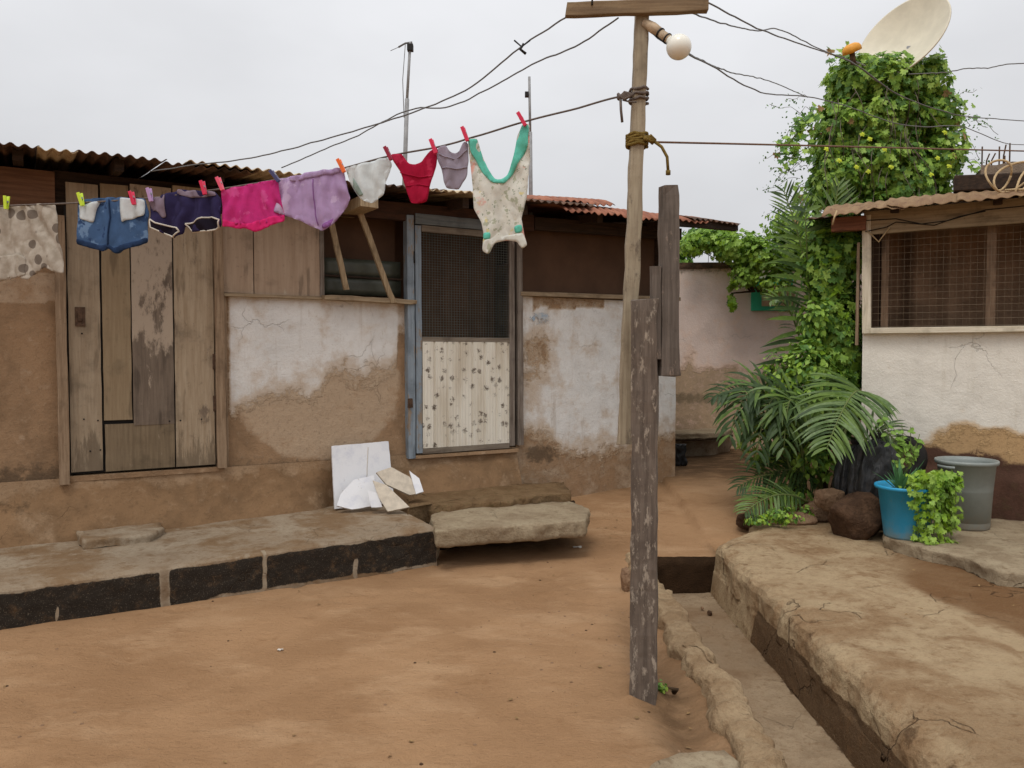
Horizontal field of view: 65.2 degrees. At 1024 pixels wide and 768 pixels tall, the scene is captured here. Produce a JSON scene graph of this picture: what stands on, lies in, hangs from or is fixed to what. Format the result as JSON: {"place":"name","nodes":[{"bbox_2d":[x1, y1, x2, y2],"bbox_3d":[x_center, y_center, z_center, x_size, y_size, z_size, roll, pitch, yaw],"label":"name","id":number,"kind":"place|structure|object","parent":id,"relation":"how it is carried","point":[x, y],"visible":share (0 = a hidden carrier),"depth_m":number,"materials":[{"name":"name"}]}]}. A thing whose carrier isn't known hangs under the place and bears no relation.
{"place":"outdoors","nodes":[
{"label":"outdoors","id":0,"kind":"place"},
{"bbox_2d":[0,448,833,767],"bbox_3d":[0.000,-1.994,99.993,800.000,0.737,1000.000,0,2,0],"label":"ground","id":1,"kind":"structure","parent":0,"point":[142,688],"depth_m":3.94,"materials":[{"name":"brown soil"}]},
{"bbox_2d":[0,504,436,629],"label":"terrace","id":2,"kind":"structure","parent":1,"relation":"on","point":[50,582],"depth_m":5.26,"materials":[{"name":"beige concrete"}]},
{"bbox_2d":[76,522,164,549],"bbox_3d":[-2.752,1.079,5.655,0.559,0.111,0.507,-1,3,-35],"label":"stone slab","id":3,"kind":"object","parent":2,"relation":"on","point":[114,536],"depth_m":5.51,"materials":[{"name":"beige stone"}]},
{"bbox_2d":[337,475,375,509],"bbox_3d":[-1.257,0.877,6.442,0.328,0.252,0.145,-1,2,-24],"label":"white board","id":4,"kind":"object","parent":2,"relation":"on","point":[354,495],"visible":0.81,"depth_m":6.43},
{"bbox_2d":[331,441,392,508],"bbox_3d":[-1.247,0.751,6.652,0.518,0.515,0.162,-1,2,-30],"label":"white board","id":5,"kind":"object","parent":2,"relation":"on","point":[351,463],"visible":0.63,"depth_m":6.65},
{"bbox_2d":[367,490,381,507],"bbox_3d":[-1.090,0.913,6.346,0.138,0.132,0.062,0,2,11],"label":"board scrap","id":6,"kind":"object","parent":2,"relation":"on","point":[375,501],"visible":1,"depth_m":6.34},
{"bbox_2d":[373,481,409,511],"bbox_3d":[-0.975,0.890,6.338,0.323,0.235,0.114,1,2,22],"label":"board scrap","id":7,"kind":"object","parent":2,"relation":"on","point":[390,500],"visible":1,"depth_m":6.34,"materials":[{"name":"beige wood"}]},
{"bbox_2d":[6,511,684,765],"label":"pebbles","id":8,"kind":"object","parent":1,"relation":"on","point":[475,744],"visible":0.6,"depth_m":3.95,"materials":[{"name":"brown stone"}]},
{"bbox_2d":[0,142,739,548],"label":"house","id":9,"kind":"structure","parent":1,"relation":"on","point":[186,378],"depth_m":6.47,"materials":[{"name":"paint"}]},
{"bbox_2d":[65,182,215,472],"bbox_3d":[-2.706,-0.424,5.900,0.993,2.108,0.051,-1,2,-31],"label":"plank door","id":10,"kind":"structure","parent":9,"relation":"in","point":[148,442],"depth_m":5.89,"materials":[{"name":"wood"}]},
{"bbox_2d":[319,230,401,296],"bbox_3d":[-1.272,-1.055,6.778,0.758,0.682,0.108,-1,2,-31],"label":"window frame","id":11,"kind":"structure","parent":9,"relation":"in","point":[363,277],"depth_m":6.80,"materials":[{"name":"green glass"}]},
{"bbox_2d":[390,41,413,202],"bbox_3d":[-1.113,-2.604,8.112,0.231,1.715,0.060,0,2,0],"label":"aerial mast","id":12,"kind":"object","parent":9,"relation":"attached to","point":[410,47],"visible":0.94,"depth_m":8.09,"materials":[{"name":"metal"}]},
{"bbox_2d":[407,225,514,453],"bbox_3d":[-0.440,-0.392,7.210,1.095,2.006,0.078,-1,2,-31],"label":"screen door","id":13,"kind":"structure","parent":9,"relation":"in","point":[469,383],"depth_m":7.22,"materials":[{"name":"wood"}]},
{"bbox_2d":[525,76,532,214],"bbox_3d":[0.181,-2.388,8.520,0.090,1.744,0.060,0,2,0],"label":"aerial mast","id":14,"kind":"object","parent":9,"relation":"attached to","point":[528,94],"visible":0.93,"depth_m":8.50,"materials":[{"name":"metal"}]},
{"bbox_2d":[407,482,570,523],"bbox_3d":[-0.170,1.068,6.965,1.755,0.240,0.816,-1,2,-25],"label":"earth ledge","id":15,"kind":"object","parent":1,"relation":"on","point":[424,507],"visible":0.66,"depth_m":6.83,"materials":[{"name":"brown soil"}]},
{"bbox_2d":[376,467,421,495],"bbox_3d":[-0.918,0.793,6.508,0.376,0.227,0.107,0,2,-12],"label":"board scrap","id":16,"kind":"object","parent":15,"relation":"on","point":[393,478],"visible":1,"depth_m":6.49,"materials":[{"name":"beige wood"}]},
{"bbox_2d":[409,471,422,493],"bbox_3d":[-0.784,0.805,6.553,0.066,0.186,0.133,-2,3,-37],"label":"board scrap","id":17,"kind":"object","parent":16,"relation":"on","point":[417,485],"visible":1,"depth_m":6.54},
{"bbox_2d":[440,500,574,549],"bbox_3d":[-0.025,1.237,7.045,1.668,0.234,0.712,-1,2,-29],"label":"step support","id":18,"kind":"object","parent":1,"relation":"on","point":[573,501],"depth_m":6.41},
{"bbox_2d":[429,501,590,547],"bbox_3d":[-0.008,1.089,6.281,1.388,0.144,0.835,-1,2,-18],"label":"stone step","id":19,"kind":"object","parent":18,"relation":"on","point":[542,521],"visible":0.95,"depth_m":5.99,"materials":[{"name":"stone"}]},
{"bbox_2d":[3,512,1014,762],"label":"leaf litter","id":20,"kind":"object","parent":1,"relation":"on","point":[511,698],"visible":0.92,"depth_m":3.72,"materials":[{"name":"brown plant"}]},
{"bbox_2d":[620,567,630,591],"bbox_3d":[0.755,1.290,5.279,0.078,0.171,0.100,1,2,31],"label":"stone","id":21,"kind":"object","parent":1,"relation":"on","point":[625,578],"visible":0.85,"depth_m":5.24,"materials":[{"name":"brown stone"}]},
{"bbox_2d":[629,298,658,705],"bbox_3d":[0.598,0.629,3.609,0.136,2.026,0.122,1,2,14],"label":"wooden post","id":22,"kind":"object","parent":1,"relation":"on","point":[643,684],"visible":0.9,"depth_m":3.56,"materials":[{"name":"wood"}]},
{"bbox_2d":[565,0,708,444],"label":"utility pole","id":23,"kind":"object","parent":22,"relation":"attached to","point":[640,10],"visible":0.88,"depth_m":3.62,"materials":[{"name":"brown wood"}]},
{"bbox_2d":[0,85,648,206],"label":"clothesline","id":24,"kind":"object","parent":23,"relation":"attached to","point":[625,95],"visible":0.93,"depth_m":3.73,"materials":[{"name":"plastic"}]},
{"bbox_2d":[3,196,9,208],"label":"clothes peg","id":25,"kind":"object","parent":24,"relation":"attached to","point":[6,200],"visible":1,"depth_m":4.28,"materials":[{"name":"plastic"}]},
{"bbox_2d":[0,203,63,281],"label":"hanging cloth","id":26,"kind":"object","parent":24,"relation":"hanging from","point":[30,246],"visible":1,"depth_m":4.30,"materials":[{"name":"beige fabric"}]},
{"bbox_2d":[76,197,148,253],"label":"denim shorts","id":27,"kind":"object","parent":24,"relation":"hanging from","point":[120,225],"visible":0.98,"depth_m":4.19,"materials":[{"name":"blue fabric"}]},
{"bbox_2d":[76,192,84,205],"bbox_3d":[-2.259,-0.967,4.193,0.019,0.070,0.031,-14,-1,12],"label":"clothes peg","id":28,"kind":"object","parent":27,"relation":"attached to","point":[80,198],"visible":1,"depth_m":4.18,"materials":[{"name":"plastic"}]},
{"bbox_2d":[128,191,135,204],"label":"clothes peg","id":29,"kind":"object","parent":27,"relation":"attached to","point":[132,197],"visible":1,"depth_m":4.12,"materials":[{"name":"plastic"}]},
{"bbox_2d":[149,189,221,237],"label":"navy shorts","id":30,"kind":"object","parent":24,"relation":"hanging from","point":[174,216],"visible":0.98,"depth_m":4.10,"materials":[{"name":"fabric"}]},
{"bbox_2d":[145,187,152,201],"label":"clothes peg","id":31,"kind":"object","parent":30,"relation":"attached to","point":[149,194],"visible":1,"depth_m":4.10,"materials":[{"name":"plastic"}]},
{"bbox_2d":[199,180,206,194],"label":"clothes peg","id":32,"kind":"object","parent":30,"relation":"attached to","point":[203,187],"visible":1,"depth_m":4.04,"materials":[{"name":"plastic"}]},
{"bbox_2d":[215,176,224,190],"bbox_3d":[-1.470,-1.008,4.030,0.019,0.071,0.031,-22,-2,11],"label":"clothes peg","id":33,"kind":"object","parent":24,"relation":"attached to","point":[219,183],"visible":1,"depth_m":4.02,"materials":[{"name":"plastic"}]},
{"bbox_2d":[221,180,284,231],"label":"pink shorts","id":34,"kind":"object","parent":24,"relation":"hanging from","point":[251,207],"visible":1,"depth_m":4.03,"materials":[{"name":"fabric"}]},
{"bbox_2d":[268,169,280,182],"bbox_3d":[-1.176,-1.032,3.969,0.019,0.070,0.031,-38,-6,10],"label":"clothes peg","id":35,"kind":"object","parent":24,"relation":"attached to","point":[274,175],"visible":1,"depth_m":3.96,"materials":[{"name":"plastic"}]},
{"bbox_2d":[274,168,349,230],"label":"lilac shorts","id":36,"kind":"object","parent":24,"relation":"hanging from","point":[319,199],"visible":1,"depth_m":3.96,"materials":[{"name":"purple fabric"}]},
{"bbox_2d":[336,158,345,172],"bbox_3d":[-0.832,-1.063,3.898,0.019,0.070,0.032,-26,-3,11],"label":"clothes peg","id":37,"kind":"object","parent":24,"relation":"attached to","point":[340,164],"visible":1,"depth_m":3.89,"materials":[{"name":"plastic"}]},
{"bbox_2d":[346,158,391,202],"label":"white briefs","id":38,"kind":"object","parent":24,"relation":"hanging from","point":[367,180],"visible":0.99,"depth_m":3.90,"materials":[{"name":"fabric"}]},
{"bbox_2d":[383,146,392,160],"bbox_3d":[-0.595,-1.109,3.848,0.019,0.070,0.031,-26,-3,11],"label":"clothes peg","id":39,"kind":"object","parent":24,"relation":"attached to","point":[388,153],"visible":1,"depth_m":3.84,"materials":[{"name":"plastic"}]},
{"bbox_2d":[392,148,437,202],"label":"red briefs","id":40,"kind":"object","parent":24,"relation":"hanging from","point":[417,178],"visible":0.99,"depth_m":3.85,"materials":[{"name":"fabric"}]},
{"bbox_2d":[429,138,437,153],"bbox_3d":[-0.373,-1.129,3.802,0.019,0.070,0.031,-20,-2,11],"label":"clothes peg","id":41,"kind":"object","parent":24,"relation":"attached to","point":[432,144],"visible":1,"depth_m":3.79,"materials":[{"name":"plastic"}]},
{"bbox_2d":[437,142,468,189],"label":"grey briefs","id":42,"kind":"object","parent":24,"relation":"hanging from","point":[454,167],"visible":1,"depth_m":3.81,"materials":[{"name":"fabric"}]},
{"bbox_2d":[460,126,468,141],"bbox_3d":[-0.221,-1.177,3.769,0.019,0.070,0.031,-20,-2,11],"label":"clothes peg","id":43,"kind":"object","parent":24,"relation":"attached to","point":[464,133],"visible":1,"depth_m":3.76,"materials":[{"name":"plastic"}]},
{"bbox_2d":[468,124,529,253],"bbox_3d":[-0.062,-0.916,3.775,0.299,0.597,0.038,0,2,12],"label":"printed vest","id":44,"kind":"object","parent":24,"relation":"hanging from","point":[499,205],"visible":1,"depth_m":3.77,"materials":[{"name":"beige fabric"}]},
{"bbox_2d":[516,111,526,126],"bbox_3d":[0.045,-1.229,3.713,0.019,0.070,0.031,-30,-4,11],"label":"clothes peg","id":45,"kind":"object","parent":24,"relation":"attached to","point":[521,118],"visible":1,"depth_m":3.70,"materials":[{"name":"plastic"}]},
{"bbox_2d":[150,17,565,171],"bbox_3d":[-1.072,-1.549,4.594,3.264,0.305,0.139,1,2,34],"label":"electric wire","id":46,"kind":"object","parent":23,"relation":"attached to","point":[505,59],"visible":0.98,"depth_m":4.42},
{"bbox_2d":[514,40,529,54],"bbox_3d":[0.048,-1.594,3.785,0.080,0.074,0.016,0,2,0],"label":"wire joint","id":47,"kind":"object","parent":46,"relation":"hanging from","point":[521,49],"visible":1,"depth_m":3.78,"materials":[{"name":"black metal"}]},
{"bbox_2d":[281,17,618,167],"bbox_3d":[-0.531,-1.609,4.743,3.009,0.190,0.165,2,3,45],"label":"electric wire","id":48,"kind":"object","parent":23,"relation":"attached to","point":[598,31],"visible":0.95,"depth_m":4.52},
{"bbox_2d":[625,131,670,174],"bbox_3d":[0.618,-1.045,3.640,0.204,0.200,0.095,0,2,11],"label":"rope lashing","id":49,"kind":"object","parent":23,"relation":"attached to","point":[645,138],"visible":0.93,"depth_m":3.61,"materials":[{"name":"fabric"}]},
{"bbox_2d":[642,18,691,59],"bbox_3d":[0.679,-1.534,3.535,0.224,0.211,0.110,1,2,18],"label":"lamp","id":50,"kind":"object","parent":23,"relation":"attached to","point":[678,46],"visible":1,"depth_m":3.50,"materials":[{"name":"glass"}]},
{"bbox_2d":[689,53,807,97],"bbox_3d":[1.681,-2.056,5.476,0.135,1.002,4.233,1,2,27],"label":"electric wire","id":51,"kind":"object","parent":23,"relation":"attached to","point":[749,76],"visible":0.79,"depth_m":5.55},
{"bbox_2d":[694,14,877,81],"bbox_3d":[1.923,-2.151,5.314,0.166,0.822,4.066,1,3,35],"label":"electric wire","id":52,"kind":"object","parent":23,"relation":"attached to","point":[768,29],"visible":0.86,"depth_m":4.90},
{"bbox_2d":[657,141,1023,151],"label":"clothesline","id":53,"kind":"object","parent":23,"relation":"attached to","point":[673,142],"visible":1,"depth_m":4.48,"materials":[{"name":"brown plastic"}]},
{"bbox_2d":[689,54,1023,144],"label":"electric wire","id":54,"kind":"object","parent":23,"relation":"attached to","point":[831,101],"visible":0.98,"depth_m":5.19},
{"bbox_2d":[709,2,1023,120],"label":"electric wire","id":55,"kind":"object","parent":23,"relation":"attached to","point":[719,8],"visible":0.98,"depth_m":5.00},
{"bbox_2d":[649,266,661,358],"bbox_3d":[0.638,-0.317,3.555,0.046,0.415,0.047,0,2,-7],"label":"short board","id":56,"kind":"object","parent":22,"relation":"attached to","point":[655,281],"visible":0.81,"depth_m":3.54,"materials":[{"name":"wood"}]},
{"bbox_2d":[657,185,680,376],"bbox_3d":[0.702,-0.455,3.561,0.098,0.849,0.056,0,2,-12],"label":"grey board","id":57,"kind":"object","parent":22,"relation":"attached to","point":[668,234],"visible":0.89,"depth_m":3.54,"materials":[{"name":"grey wood"}]},
{"bbox_2d":[658,679,678,694],"bbox_3d":[0.715,1.417,3.733,0.112,0.062,0.086,0,2,0],"label":"weed","id":58,"kind":"object","parent":1,"relation":"on","point":[662,688],"visible":0.66,"depth_m":3.71,"materials":[{"name":"green plant"}]},
{"bbox_2d":[675,444,687,465],"bbox_3d":[1.964,0.827,9.336,0.173,0.263,0.044,0,2,0],"label":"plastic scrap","id":59,"kind":"object","parent":1,"relation":"on","point":[680,456],"visible":0.91,"depth_m":9.33,"materials":[{"name":"black plastic"}]},
{"bbox_2d":[657,556,714,593],"bbox_3d":[1.240,1.497,6.133,0.680,0.346,0.040,0,2,0],"label":"drain end","id":60,"kind":"object","parent":1,"relation":"on","point":[679,574],"visible":0.55,"depth_m":6.12,"materials":[{"name":"brown soil"}]},
{"bbox_2d":[649,750,739,767],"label":"paving slab","id":61,"kind":"structure","parent":1,"relation":"on","point":[713,759],"depth_m":3.02,"materials":[{"name":"stone"}]},
{"bbox_2d":[675,437,731,456],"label":"mud block","id":62,"kind":"structure","parent":1,"relation":"on","point":[703,448],"depth_m":10.18,"materials":[{"name":"brown soil"}]},
{"bbox_2d":[675,428,732,440],"bbox_3d":[2.289,0.646,10.159,1.179,0.106,0.579,-1,2,-23],"label":"cement ledge","id":63,"kind":"object","parent":62,"relation":"on","point":[702,434],"visible":0.66,"depth_m":9.94,"materials":[{"name":"concrete"}]},
{"bbox_2d":[625,552,786,767],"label":"drain kerb","id":64,"kind":"structure","parent":1,"relation":"on","point":[734,722],"depth_m":3.63,"materials":[{"name":"stone"}]},
{"bbox_2d":[679,228,738,262],"bbox_3d":[3.761,-1.195,15.950,1.421,3.986,1.319,0,2,0],"label":"tree","id":65,"kind":"object","parent":1,"relation":"on","point":[683,259],"visible":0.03,"depth_m":15.65,"materials":[{"name":"green plant"}]},
{"bbox_2d":[736,513,767,530],"bbox_3d":[2.051,1.177,6.804,0.276,0.157,0.186,0,2,0],"label":"stone","id":66,"kind":"object","parent":1,"relation":"on","point":[740,521],"visible":0.39,"depth_m":6.77,"materials":[{"name":"brown stone"}]},
{"bbox_2d":[672,592,854,767],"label":"drain floor","id":67,"kind":"structure","parent":1,"relation":"on","point":[794,730],"depth_m":4.33,"materials":[{"name":"brown concrete"}]},
{"bbox_2d":[675,262,861,448],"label":"house","id":68,"kind":"structure","parent":1,"relation":"on","point":[717,338],"depth_m":10.78,"materials":[{"name":"beige paint"}]},
{"bbox_2d":[679,203,811,312],"bbox_3d":[3.091,-1.591,10.275,1.926,1.380,0.699,1,2,15],"label":"creeper","id":69,"kind":"object","parent":68,"relation":"on","point":[747,256],"visible":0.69,"depth_m":10.20,"materials":[{"name":"green plant"}]},
{"bbox_2d":[743,504,814,526],"bbox_3d":[2.257,1.117,6.646,0.751,0.217,0.364,-2,3,-39],"label":"weed","id":70,"kind":"object","parent":1,"relation":"on","point":[779,517],"visible":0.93,"depth_m":6.54,"materials":[{"name":"green plant"}]},
{"bbox_2d":[731,295,838,507],"bbox_3d":[2.555,0.142,7.295,1.006,1.957,0.774,0,2,-12],"label":"shrub","id":71,"kind":"object","parent":1,"relation":"on","point":[807,344],"visible":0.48,"depth_m":7.18,"materials":[{"name":"green plant"}]},
{"bbox_2d":[753,175,862,489],"bbox_3d":[2.830,-0.367,7.431,1.306,3.196,0.594,0,2,0],"label":"palm","id":72,"kind":"object","parent":1,"relation":"on","point":[777,299],"visible":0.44,"depth_m":7.46,"materials":[{"name":"green plant"}]},
{"bbox_2d":[803,501,828,522],"bbox_3d":[2.646,1.119,6.902,0.274,0.212,0.254,0,2,0],"label":"stone","id":73,"kind":"object","parent":1,"relation":"on","point":[821,515],"visible":0.23,"depth_m":6.81,"materials":[{"name":"brown stone"}]},
{"bbox_2d":[780,366,909,463],"bbox_3d":[2.789,0.511,6.702,1.096,1.319,1.132,0,2,0],"label":"palm","id":74,"kind":"object","parent":1,"relation":"on","point":[850,424],"visible":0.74,"depth_m":6.49,"materials":[{"name":"green plant"}]},
{"bbox_2d":[711,523,1023,767],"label":"raised platform","id":75,"kind":"structure","parent":1,"relation":"on","point":[870,673],"depth_m":4.18,"materials":[{"name":"beige concrete"}]},
{"bbox_2d":[703,357,826,521],"bbox_3d":[2.341,0.448,7.059,1.195,1.371,0.954,-1,2,-15],"label":"palm","id":76,"kind":"object","parent":75,"relation":"on","point":[775,415],"visible":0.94,"depth_m":6.99,"materials":[{"name":"green plant"}]},
{"bbox_2d":[782,512,817,525],"bbox_3d":[2.382,1.143,6.725,0.349,0.135,0.200,0,2,0],"label":"stone","id":77,"kind":"object","parent":75,"relation":"on","point":[811,520],"visible":0.51,"depth_m":6.67,"materials":[{"name":"brown stone"}]},
{"bbox_2d":[813,488,844,511],"bbox_3d":[2.664,0.969,6.710,0.267,0.204,0.181,0,2,0],"label":"stone","id":78,"kind":"object","parent":75,"relation":"on","point":[826,499],"visible":0.72,"depth_m":6.64,"materials":[{"name":"brown stone"}]},
{"bbox_2d":[832,439,858,494],"bbox_3d":[2.901,0.827,6.747,0.379,0.744,0.311,0,2,0],"label":"rubbish bag","id":79,"kind":"object","parent":75,"relation":"on","point":[840,477],"visible":0.17,"depth_m":6.71,"materials":[{"name":"black plastic"}]},
{"bbox_2d":[827,491,882,539],"bbox_3d":[2.717,1.083,6.277,0.444,0.452,0.381,1,2,29],"label":"stone","id":80,"kind":"object","parent":75,"relation":"on","point":[856,515],"visible":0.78,"depth_m":6.18,"materials":[{"name":"brown stone"}]},
{"bbox_2d":[847,431,903,530],"bbox_3d":[2.971,0.797,6.528,0.457,0.822,0.352,0,2,0],"label":"rubbish bag","id":81,"kind":"object","parent":75,"relation":"on","point":[862,477],"visible":0.4,"depth_m":6.42,"materials":[{"name":"black plastic"}]},
{"bbox_2d":[882,518,1023,587],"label":"concrete slab","id":82,"kind":"structure","parent":75,"relation":"on","point":[994,554],"depth_m":5.57,"materials":[{"name":"beige concrete"}]},
{"bbox_2d":[874,480,932,540],"bbox_3d":[2.939,0.943,5.956,0.452,0.388,0.452,0,2,0],"label":"plant pot","id":83,"kind":"object","parent":82,"relation":"on","point":[898,521],"visible":0.53,"depth_m":5.84,"materials":[{"name":"blue plastic"}]},
{"bbox_2d":[872,458,923,488],"bbox_3d":[2.889,0.668,5.900,0.436,0.250,0.356,-2,3,-39],"label":"aloe plant","id":84,"kind":"object","parent":83,"relation":"in","point":[900,478],"visible":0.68,"depth_m":5.89,"materials":[{"name":"green plant"}]},
{"bbox_2d":[876,416,924,473],"bbox_3d":[3.023,0.486,6.213,0.366,0.478,0.144,0,2,0],"label":"weed","id":85,"kind":"object","parent":83,"relation":"in","point":[903,449],"visible":0.92,"depth_m":6.22,"materials":[{"name":"green plant"}]},
{"bbox_2d":[898,469,963,545],"bbox_3d":[3.074,0.896,5.871,0.430,0.602,0.572,1,2,32],"label":"trailing plant","id":86,"kind":"object","parent":83,"relation":"in","point":[941,486],"visible":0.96,"depth_m":5.72,"materials":[{"name":"green plant"}]},
{"bbox_2d":[896,436,927,473],"bbox_3d":[3.289,0.619,6.687,0.330,0.380,0.098,1,-12,29],"label":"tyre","id":87,"kind":"object","parent":82,"relation":"on","point":[922,457],"visible":0.21,"depth_m":6.60,"materials":[{"name":"rubber"}]},
{"bbox_2d":[934,456,999,530],"bbox_3d":[3.570,0.858,6.294,0.452,0.532,0.452,1,2,29],"label":"bucket","id":88,"kind":"object","parent":82,"relation":"on","point":[977,491],"visible":0.81,"depth_m":6.13,"materials":[{"name":"grey plastic"}]},
{"bbox_2d":[757,41,999,250],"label":"climbing vine","id":89,"kind":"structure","parent":1,"relation":"on","point":[878,174],"depth_m":9.03,"materials":[{"name":"green plant"}]},
{"bbox_2d":[842,0,951,115],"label":"satellite dish","id":90,"kind":"object","parent":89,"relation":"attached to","point":[916,29],"visible":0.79,"depth_m":9.20,"materials":[{"name":"metal"}]},
{"bbox_2d":[805,188,1023,520],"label":"house","id":91,"kind":"structure","parent":1,"relation":"on","point":[943,324],"depth_m":6.87,"materials":[{"name":"paint"}]},
{"bbox_2d":[793,210,862,488],"bbox_3d":[2.966,-0.289,7.601,0.691,2.782,0.928,0,2,0],"label":"vine curtain","id":92,"kind":"object","parent":91,"relation":"hanging from","point":[830,266],"visible":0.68,"depth_m":7.25,"materials":[{"name":"green plant"}]},
{"bbox_2d":[909,63,1023,74],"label":"electric wire","id":93,"kind":"object","parent":91,"relation":"attached to","point":[965,68],"visible":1,"depth_m":7.68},
{"bbox_2d":[953,172,1023,192],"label":"timber beam","id":94,"kind":"structure","parent":91,"relation":"on","point":[970,183],"depth_m":6.59,"materials":[{"name":"brown wood"}]},
{"bbox_2d":[984,159,1023,197],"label":"rope coil","id":95,"kind":"object","parent":94,"relation":"hanging from","point":[1016,189],"visible":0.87,"depth_m":6.36,"materials":[{"name":"beige fabric"}]},
{"bbox_2d":[976,143,1023,173],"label":"unfinished wall","id":96,"kind":"structure","parent":1,"relation":"on","point":[992,169],"depth_m":8.88,"materials":[{"name":"concrete"}]},
{"bbox_2d":[0,0,1023,261],"label":"sky","id":97,"kind":"structure","parent":0,"point":[181,81],"materials":[{"name":"white"}]}
]}

